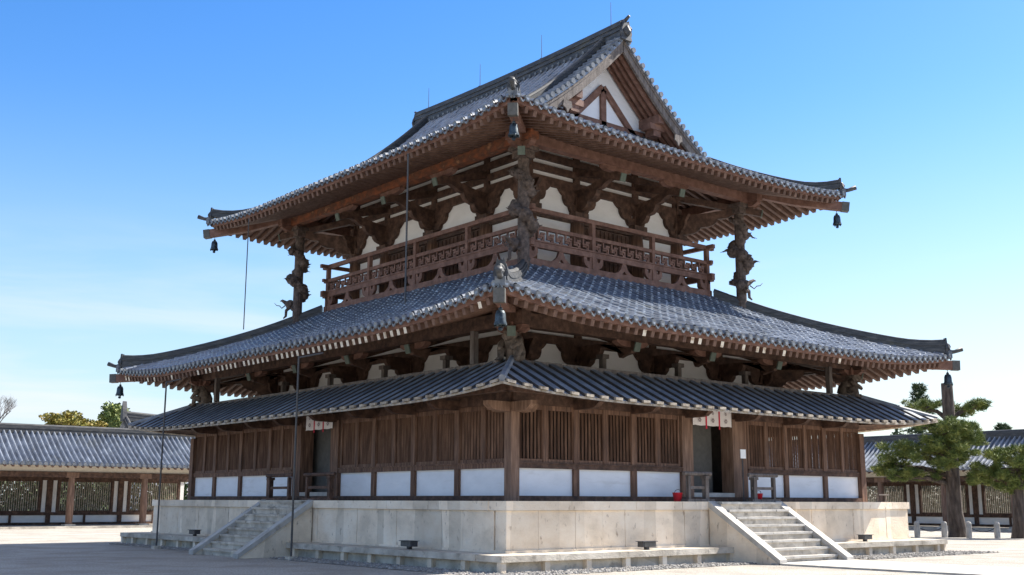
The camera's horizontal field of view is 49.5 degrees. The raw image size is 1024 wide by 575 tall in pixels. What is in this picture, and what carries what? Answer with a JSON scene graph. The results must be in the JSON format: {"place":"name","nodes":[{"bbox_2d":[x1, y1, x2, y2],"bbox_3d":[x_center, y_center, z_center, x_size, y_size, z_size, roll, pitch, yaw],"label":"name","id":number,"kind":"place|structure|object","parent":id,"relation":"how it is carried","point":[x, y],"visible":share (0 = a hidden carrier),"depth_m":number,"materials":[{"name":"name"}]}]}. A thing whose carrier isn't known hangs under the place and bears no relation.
{"place":"outdoors","nodes":[
{"label":"outdoors","id":0,"kind":"place"},
{"bbox_2d":[120,401,187,509],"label":"distant hall","id":1,"kind":"structure","parent":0,"point":[126,417],"depth_m":94.18,"materials":[{"name":"white paint"}]},
{"bbox_2d":[0,504,1023,574],"bbox_3d":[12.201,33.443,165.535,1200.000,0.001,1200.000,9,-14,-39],"label":"ground","id":2,"kind":"structure","parent":0,"point":[83,551],"depth_m":29.73,"materials":[{"name":"beige sand"}]},
{"bbox_2d":[0,396,17,422],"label":"bare tree","id":3,"kind":"object","parent":2,"relation":"on","point":[8,406],"visible":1,"depth_m":77.71,"materials":[{"name":"grey plant"}]},
{"bbox_2d":[0,481,78,510],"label":"garden shrub","id":4,"kind":"object","parent":2,"relation":"on","point":[27,496],"visible":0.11,"depth_m":68.14,"materials":[{"name":"green plant"}]},
{"bbox_2d":[44,421,61,424],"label":"distant tree","id":5,"kind":"object","parent":2,"relation":"on","point":[49,423],"visible":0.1,"depth_m":95.59,"materials":[{"name":"green plant"}]},
{"bbox_2d":[38,410,107,485],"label":"distant tree","id":6,"kind":"object","parent":2,"relation":"on","point":[71,418],"visible":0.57,"depth_m":95.44,"materials":[{"name":"green plant"}]},
{"bbox_2d":[0,423,194,528],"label":"roofed gallery","id":7,"kind":"object","parent":2,"relation":"on","point":[50,459],"visible":0.78,"depth_m":65.56,"materials":[{"name":"grey tile"}]},
{"bbox_2d":[0,480,42,511],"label":"window frame","id":8,"kind":"structure","parent":7,"relation":"in","point":[40,482],"depth_m":65.09,"materials":[{"name":"brown wood"}]},
{"bbox_2d":[55,480,114,511],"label":"window frame","id":9,"kind":"structure","parent":7,"relation":"in","point":[59,485],"depth_m":67.52,"materials":[{"name":"brown wood"}]},
{"bbox_2d":[126,481,180,511],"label":"window frame","id":10,"kind":"structure","parent":7,"relation":"in","point":[176,496],"depth_m":69.97,"materials":[{"name":"brown wood"}]},
{"bbox_2d":[62,482,136,510],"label":"garden shrub","id":11,"kind":"object","parent":2,"relation":"on","point":[95,496],"visible":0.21,"depth_m":71.14,"materials":[{"name":"green plant"}]},
{"bbox_2d":[97,401,130,427],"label":"distant tree","id":12,"kind":"object","parent":2,"relation":"on","point":[110,416],"visible":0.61,"depth_m":100.11,"materials":[{"name":"green plant"}]},
{"bbox_2d":[133,482,187,509],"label":"garden shrub","id":13,"kind":"object","parent":2,"relation":"on","point":[185,496],"visible":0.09,"depth_m":73.78,"materials":[{"name":"green plant"}]},
{"bbox_2d":[151,378,180,548],"bbox_3d":[-11.640,5.887,37.352,0.726,5.660,0.303,-6,-13,31],"label":"eave pole","id":14,"kind":"object","parent":2,"relation":"on","point":[155,547],"visible":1,"depth_m":37.41,"materials":[{"name":"black metal"}]},
{"bbox_2d":[189,500,312,558],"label":"stone staircase","id":15,"kind":"structure","parent":2,"relation":"on","point":[261,529],"depth_m":32.46,"materials":[{"name":"grey stone"}]},
{"bbox_2d":[285,352,323,560],"bbox_3d":[-5.684,4.598,30.406,1.147,5.611,0.261,-10,-15,44],"label":"eave pole","id":16,"kind":"object","parent":2,"relation":"on","point":[293,492],"visible":0.9,"depth_m":30.67,"materials":[{"name":"black metal"}]},
{"bbox_2d":[120,500,947,573],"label":"stone podium","id":17,"kind":"object","parent":2,"relation":"on","point":[504,537],"visible":0.73,"depth_m":28.93,"materials":[{"name":"beige stone"}]},
{"bbox_2d":[189,529,199,535],"bbox_3d":[-10.698,8.271,37.443,0.280,0.211,0.520,9,-14,-39],"label":"flood lamp","id":18,"kind":"object","parent":17,"relation":"on","point":[194,532],"visible":1,"depth_m":37.32,"materials":[{"name":"metal"}]},
{"bbox_2d":[263,473,294,499],"bbox_3d":[-7.285,6.242,34.763,0.260,0.815,1.640,9,-14,-39],"label":"timber railing","id":19,"kind":"object","parent":17,"relation":"on","point":[270,482],"visible":0.94,"depth_m":34.73,"materials":[{"name":"brown wood"}]},
{"bbox_2d":[301,472,337,499],"bbox_3d":[-5.708,5.893,32.920,0.260,0.815,1.740,9,-14,-39],"label":"timber railing","id":20,"kind":"object","parent":17,"relation":"on","point":[330,478],"visible":0.97,"depth_m":32.66,"materials":[{"name":"brown wood"}]},
{"bbox_2d":[399,540,417,548],"bbox_3d":[-2.591,6.477,27.965,0.280,0.211,0.520,9,-14,-39],"label":"flood lamp","id":21,"kind":"object","parent":17,"relation":"on","point":[409,544],"visible":1,"depth_m":27.86,"materials":[{"name":"metal"}]},
{"bbox_2d":[107,15,962,501],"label":"temple hall","id":22,"kind":"structure","parent":17,"relation":"on","point":[613,357],"depth_m":35.16,"materials":[{"name":"brown wood"}]},
{"bbox_2d":[115,382,123,398],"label":"wind bell","id":23,"kind":"object","parent":22,"relation":"hanging from","point":[119,392],"visible":1,"depth_m":42.34,"materials":[{"name":"grey metal"}]},
{"bbox_2d":[195,434,203,472],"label":"window frame","id":24,"kind":"structure","parent":22,"relation":"in","point":[200,437],"depth_m":41.40,"materials":[{"name":"brown wood"}]},
{"bbox_2d":[204,434,213,472],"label":"window frame","id":25,"kind":"structure","parent":22,"relation":"in","point":[209,450],"depth_m":40.78,"materials":[{"name":"brown wood"}]},
{"bbox_2d":[210,239,217,252],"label":"wind bell","id":26,"kind":"object","parent":22,"relation":"hanging from","point":[214,246],"visible":1,"depth_m":43.11,"materials":[{"name":"grey metal"}]},
{"bbox_2d":[216,431,227,472],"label":"window frame","id":27,"kind":"structure","parent":22,"relation":"in","point":[221,455],"depth_m":40.01,"materials":[{"name":"brown wood"}]},
{"bbox_2d":[228,431,239,471],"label":"window frame","id":28,"kind":"structure","parent":22,"relation":"in","point":[234,441],"depth_m":39.28,"materials":[{"name":"brown wood"}]},
{"bbox_2d":[243,218,248,329],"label":"down cable","id":29,"kind":"object","parent":22,"relation":"hanging from","point":[246,274],"visible":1,"depth_m":40.15,"materials":[{"name":"black metal"}]},
{"bbox_2d":[241,429,254,471],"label":"window frame","id":30,"kind":"structure","parent":22,"relation":"in","point":[248,434],"depth_m":38.48,"materials":[{"name":"brown wood"}]},
{"bbox_2d":[255,428,268,470],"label":"window frame","id":31,"kind":"structure","parent":22,"relation":"in","point":[262,434],"depth_m":37.72,"materials":[{"name":"brown wood"}]},
{"bbox_2d":[270,426,280,470],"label":"window frame","id":32,"kind":"structure","parent":22,"relation":"in","point":[276,431],"depth_m":36.99,"materials":[{"name":"brown wood"}]},
{"bbox_2d":[282,425,293,469],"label":"window frame","id":33,"kind":"structure","parent":22,"relation":"in","point":[288,431],"depth_m":36.36,"materials":[{"name":"brown wood"}]},
{"bbox_2d":[306,416,332,432],"bbox_3d":[-6.032,4.254,34.715,0.037,0.548,1.620,9,-14,-39],"label":"door curtain","id":34,"kind":"object","parent":22,"relation":"hanging from","point":[311,424],"depth_m":34.84,"materials":[{"name":"white fabric"}]},
{"bbox_2d":[340,418,355,467],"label":"window frame","id":35,"kind":"structure","parent":22,"relation":"in","point":[347,449],"depth_m":33.59,"materials":[{"name":"brown wood"}]},
{"bbox_2d":[357,418,371,466],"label":"window frame","id":36,"kind":"structure","parent":22,"relation":"in","point":[364,434],"depth_m":32.89,"materials":[{"name":"brown wood"}]},
{"bbox_2d":[375,415,391,466],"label":"window frame","id":37,"kind":"structure","parent":22,"relation":"in","point":[384,423],"depth_m":32.13,"materials":[{"name":"brown wood"}]},
{"bbox_2d":[394,414,410,465],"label":"window frame","id":38,"kind":"structure","parent":22,"relation":"in","point":[402,431],"depth_m":31.40,"materials":[{"name":"brown wood"}]},
{"bbox_2d":[404,153,408,302],"bbox_3d":[-3.079,-1.759,32.496,0.048,4.500,0.056,9,-14,-39],"label":"down cable","id":39,"kind":"object","parent":22,"relation":"hanging from","point":[406,227],"visible":1,"depth_m":32.48,"materials":[{"name":"black metal"}]},
{"bbox_2d":[389,244,426,287],"bbox_3d":[-3.665,-0.431,39.687,0.110,1.900,2.550,9,-14,-39],"label":"upper door","id":40,"kind":"structure","parent":22,"relation":"in","point":[400,283],"depth_m":39.98,"materials":[{"name":"brown wood"}]},
{"bbox_2d":[415,411,432,464],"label":"window frame","id":41,"kind":"structure","parent":22,"relation":"in","point":[424,422],"depth_m":30.63,"materials":[{"name":"brown wood"}]},
{"bbox_2d":[436,410,454,463],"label":"window frame","id":42,"kind":"structure","parent":22,"relation":"in","point":[445,442],"depth_m":29.89,"materials":[{"name":"brown wood"}]},
{"bbox_2d":[437,229,478,275],"bbox_3d":[-1.767,-0.851,37.468,0.110,1.900,2.550,9,-14,-39],"label":"upper door","id":43,"kind":"structure","parent":22,"relation":"in","point":[451,270],"depth_m":37.66,"materials":[{"name":"brown wood"}]},
{"bbox_2d":[459,406,480,462],"bbox_3d":[-1.051,3.853,29.034,0.100,1.454,1.040,9,-14,-39],"label":"window frame","id":44,"kind":"structure","parent":22,"relation":"in","point":[470,417],"depth_m":29.10,"materials":[{"name":"brown wood"}]},
{"bbox_2d":[485,407,503,461],"bbox_3d":[-0.356,3.699,28.222,0.100,1.454,1.040,9,-14,-39],"label":"window frame","id":45,"kind":"structure","parent":22,"relation":"in","point":[497,424],"depth_m":28.30,"materials":[{"name":"brown wood"}]},
{"bbox_2d":[494,304,506,330],"bbox_3d":[-0.261,0.683,25.229,0.310,0.618,0.311,9,-14,-39],"label":"wind bell","id":46,"kind":"object","parent":22,"relation":"hanging from","point":[500,322],"visible":1,"depth_m":25.14,"materials":[{"name":"grey metal"}]},
{"bbox_2d":[508,119,519,140],"bbox_3d":[0.050,-4.208,29.612,0.311,0.618,0.310,-1,-11,7],"label":"wind bell","id":47,"kind":"object","parent":22,"relation":"hanging from","point":[513,134],"visible":1,"depth_m":29.53,"materials":[{"name":"grey metal"}]},
{"bbox_2d":[519,405,542,461],"bbox_3d":[0.411,3.688,28.149,1.020,1.454,0.100,9,-14,-39],"label":"window frame","id":48,"kind":"structure","parent":22,"relation":"in","point":[540,410],"depth_m":28.20,"materials":[{"name":"brown wood"}]},
{"bbox_2d":[548,406,572,462],"bbox_3d":[1.223,3.819,28.819,1.020,1.454,0.100,9,-14,-39],"label":"window frame","id":49,"kind":"structure","parent":22,"relation":"in","point":[559,409],"depth_m":28.87,"materials":[{"name":"brown wood"}]},
{"bbox_2d":[579,409,603,463],"bbox_3d":[2.067,3.955,29.515,1.025,1.454,0.100,9,-14,-39],"label":"window frame","id":50,"kind":"structure","parent":22,"relation":"in","point":[590,411],"depth_m":29.56,"materials":[{"name":"brown wood"}]},
{"bbox_2d":[584,227,631,274],"bbox_3d":[3.155,-0.936,36.948,2.370,1.900,0.110,9,-14,-39],"label":"upper door","id":51,"kind":"structure","parent":22,"relation":"in","point":[607,266],"depth_m":37.09,"materials":[{"name":"brown wood"}]},
{"bbox_2d":[607,410,630,464],"bbox_3d":[2.882,4.086,30.187,1.025,1.454,0.100,9,-14,-39],"label":"window frame","id":52,"kind":"structure","parent":22,"relation":"in","point":[626,461],"depth_m":30.22,"materials":[{"name":"brown wood"}]},
{"bbox_2d":[636,413,655,465],"bbox_3d":[3.684,4.216,30.849,0.910,1.454,0.100,9,-14,-39],"label":"window frame","id":53,"kind":"structure","parent":22,"relation":"in","point":[647,417],"depth_m":30.90,"materials":[{"name":"brown wood"}]},
{"bbox_2d":[659,414,680,466],"bbox_3d":[4.411,4.333,31.448,0.910,1.454,0.100,9,-14,-39],"label":"window frame","id":54,"kind":"structure","parent":22,"relation":"in","point":[672,421],"depth_m":31.51,"materials":[{"name":"brown wood"}]},
{"bbox_2d":[693,411,731,429],"bbox_3d":[5.878,3.877,32.555,1.730,0.548,0.037,9,-14,-39],"label":"door curtain","id":55,"kind":"object","parent":22,"relation":"hanging from","point":[717,418],"depth_m":32.68,"materials":[{"name":"white fabric"}]},
{"bbox_2d":[746,421,765,469],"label":"window frame","id":56,"kind":"structure","parent":22,"relation":"in","point":[761,440],"depth_m":33.95,"materials":[{"name":"brown wood"}]},
{"bbox_2d":[760,433,777,466],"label":"window frame","id":57,"kind":"structure","parent":22,"relation":"in","point":[773,433],"depth_m":40.11,"materials":[{"name":"brown wood"}]},
{"bbox_2d":[767,422,783,469],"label":"window frame","id":58,"kind":"structure","parent":22,"relation":"in","point":[777,426],"depth_m":34.58,"materials":[{"name":"brown wood"}]},
{"bbox_2d":[787,425,804,470],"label":"window frame","id":59,"kind":"structure","parent":22,"relation":"in","point":[798,465],"depth_m":35.23,"materials":[{"name":"brown wood"}]},
{"bbox_2d":[806,425,822,470],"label":"window frame","id":60,"kind":"structure","parent":22,"relation":"in","point":[815,445],"depth_m":35.86,"materials":[{"name":"brown wood"}]},
{"bbox_2d":[807,431,827,467],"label":"window frame","id":61,"kind":"structure","parent":22,"relation":"in","point":[817,431],"depth_m":38.79,"materials":[{"name":"brown wood"}]},
{"bbox_2d":[826,428,841,471],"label":"window frame","id":62,"kind":"structure","parent":22,"relation":"in","point":[833,447],"depth_m":36.53,"materials":[{"name":"brown wood"}]},
{"bbox_2d":[833,211,841,227],"bbox_3d":[11.403,-2.375,38.976,0.311,0.618,0.310,-1,-11,4],"label":"wind bell","id":63,"kind":"object","parent":22,"relation":"hanging from","point":[837,223],"visible":1,"depth_m":38.89,"materials":[{"name":"black metal"}]},
{"bbox_2d":[843,428,857,472],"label":"window frame","id":64,"kind":"structure","parent":22,"relation":"in","point":[850,459],"depth_m":37.12,"materials":[{"name":"brown wood"}]},
{"bbox_2d":[943,370,952,387],"bbox_3d":[14.767,3.109,37.624,0.311,0.618,0.310,-5,-12,26],"label":"wind bell","id":65,"kind":"object","parent":22,"relation":"hanging from","point":[948,382],"visible":1,"depth_m":37.54,"materials":[{"name":"black metal"}]},
{"bbox_2d":[636,541,657,549],"bbox_3d":[3.416,6.531,28.147,0.520,0.211,0.280,9,-14,-39],"label":"flood lamp","id":66,"kind":"object","parent":17,"relation":"on","point":[646,545],"visible":1,"depth_m":28.05,"materials":[{"name":"metal"}]},
{"bbox_2d":[673,489,682,501],"bbox_3d":[4.540,5.699,30.463,0.300,0.333,0.295,9,-14,-39],"label":"red bucket","id":67,"kind":"object","parent":17,"relation":"on","point":[677,497],"visible":0.98,"depth_m":30.35,"materials":[{"name":"plastic"}]},
{"bbox_2d":[681,471,714,501],"bbox_3d":[5.133,5.501,30.701,1.140,0.815,0.260,9,-14,-39],"label":"timber railing","id":68,"kind":"object","parent":17,"relation":"on","point":[705,478],"visible":1,"depth_m":30.66,"materials":[{"name":"grey wood"}]},
{"bbox_2d":[739,449,745,501],"bbox_3d":[6.731,5.479,32.379,0.240,1.500,0.160,9,-14,-39],"label":"notice stand","id":69,"kind":"object","parent":17,"relation":"on","point":[742,453],"visible":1,"depth_m":32.40,"materials":[{"name":"metal"}]},
{"bbox_2d":[746,473,780,501],"bbox_3d":[7.353,5.859,32.532,1.340,0.815,0.260,9,-14,-39],"label":"timber railing","id":70,"kind":"object","parent":17,"relation":"on","point":[753,479],"visible":1,"depth_m":32.34,"materials":[{"name":"grey wood"}]},
{"bbox_2d":[857,534,873,541],"bbox_3d":[10.918,7.742,34.335,0.520,0.211,0.280,9,-14,-39],"label":"flood lamp","id":71,"kind":"object","parent":17,"relation":"on","point":[864,537],"visible":1,"depth_m":34.26,"materials":[{"name":"metal"}]},
{"bbox_2d":[874,494,888,501],"bbox_3d":[12.307,7.016,36.990,0.657,0.265,0.200,9,-14,-39],"label":"trestle","id":72,"kind":"object","parent":17,"relation":"on","point":[877,498],"visible":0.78,"depth_m":36.86,"materials":[{"name":"grey wood"}]},
{"bbox_2d":[109,542,999,574],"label":"pebble strip","id":73,"kind":"object","parent":2,"relation":"on","point":[591,570],"visible":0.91,"depth_m":27.64,"materials":[{"name":"grey gravel"}]},
{"bbox_2d":[708,501,853,564],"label":"stone staircase","id":74,"kind":"structure","parent":2,"relation":"on","point":[770,533],"depth_m":30.32,"materials":[{"name":"beige stone"}]},
{"bbox_2d":[769,429,1023,530],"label":"roofed gallery","id":75,"kind":"object","parent":2,"relation":"on","point":[979,515],"visible":0.14,"depth_m":69.79,"materials":[{"name":"grey tile"}]},
{"bbox_2d":[867,485,907,512],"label":"lattice window","id":76,"kind":"structure","parent":75,"relation":"in","point":[904,494],"depth_m":73.93,"materials":[{"name":"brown wood"}]},
{"bbox_2d":[918,484,969,513],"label":"window frame","id":77,"kind":"structure","parent":75,"relation":"in","point":[921,491],"depth_m":71.62,"materials":[{"name":"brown wood"}]},
{"bbox_2d":[981,484,1011,514],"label":"lattice window","id":78,"kind":"structure","parent":75,"relation":"in","point":[991,511],"depth_m":68.56,"materials":[{"name":"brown wood"}]},
{"bbox_2d":[890,428,913,434],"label":"distant tree","id":79,"kind":"object","parent":2,"relation":"on","point":[896,432],"visible":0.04,"depth_m":92.17,"materials":[{"name":"green plant"}]},
{"bbox_2d":[868,486,938,511],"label":"garden shrub","id":80,"kind":"object","parent":2,"relation":"on","point":[901,496],"visible":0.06,"depth_m":76.83,"materials":[{"name":"green plant"}]},
{"bbox_2d":[914,521,920,536],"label":"stone bollard","id":81,"kind":"object","parent":2,"relation":"on","point":[916,528],"visible":1,"depth_m":51.42,"materials":[{"name":"grey stone"}]},
{"bbox_2d":[902,382,936,495],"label":"distant tree","id":82,"kind":"object","parent":2,"relation":"on","point":[919,390],"visible":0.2,"depth_m":89.19,"materials":[{"name":"green plant"}]},
{"bbox_2d":[867,383,994,536],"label":"pine tree","id":83,"kind":"object","parent":2,"relation":"on","point":[956,439],"visible":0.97,"depth_m":52.18,"materials":[{"name":"green plant"}]},
{"bbox_2d":[941,521,947,537],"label":"stone bollard","id":84,"kind":"object","parent":2,"relation":"on","point":[944,532],"visible":1,"depth_m":51.03,"materials":[{"name":"grey stone"}]},
{"bbox_2d":[965,522,971,537],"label":"stone bollard","id":85,"kind":"object","parent":2,"relation":"on","point":[968,525],"visible":0.95,"depth_m":50.68,"materials":[{"name":"grey stone"}]},
{"bbox_2d":[928,486,1010,512],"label":"garden shrub","id":86,"kind":"object","parent":2,"relation":"on","point":[965,504],"visible":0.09,"depth_m":72.09,"materials":[{"name":"green plant"}]},
{"bbox_2d":[964,443,1023,538],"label":"pine tree","id":87,"kind":"object","parent":2,"relation":"on","point":[1008,456],"visible":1,"depth_m":50.80,"materials":[{"name":"green plant"}]},
{"bbox_2d":[994,522,1000,537],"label":"stone bollard","id":88,"kind":"object","parent":2,"relation":"on","point":[997,533],"visible":1,"depth_m":50.28,"materials":[{"name":"grey stone"}]},
{"bbox_2d":[992,422,1012,512],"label":"distant tree","id":89,"kind":"object","parent":2,"relation":"on","point":[1001,426],"visible":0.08,"depth_m":87.54,"materials":[{"name":"green plant"}]},
{"bbox_2d":[0,0,1023,504],"label":"sky","id":90,"kind":"structure","parent":0,"point":[123,123],"materials":[{"name":"blue"}]},
{"bbox_2d":[772,560,1023,574],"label":"paved path","id":91,"kind":"structure","parent":0,"point":[930,568],"depth_m":27.05,"materials":[{"name":"stone"}]}
]}

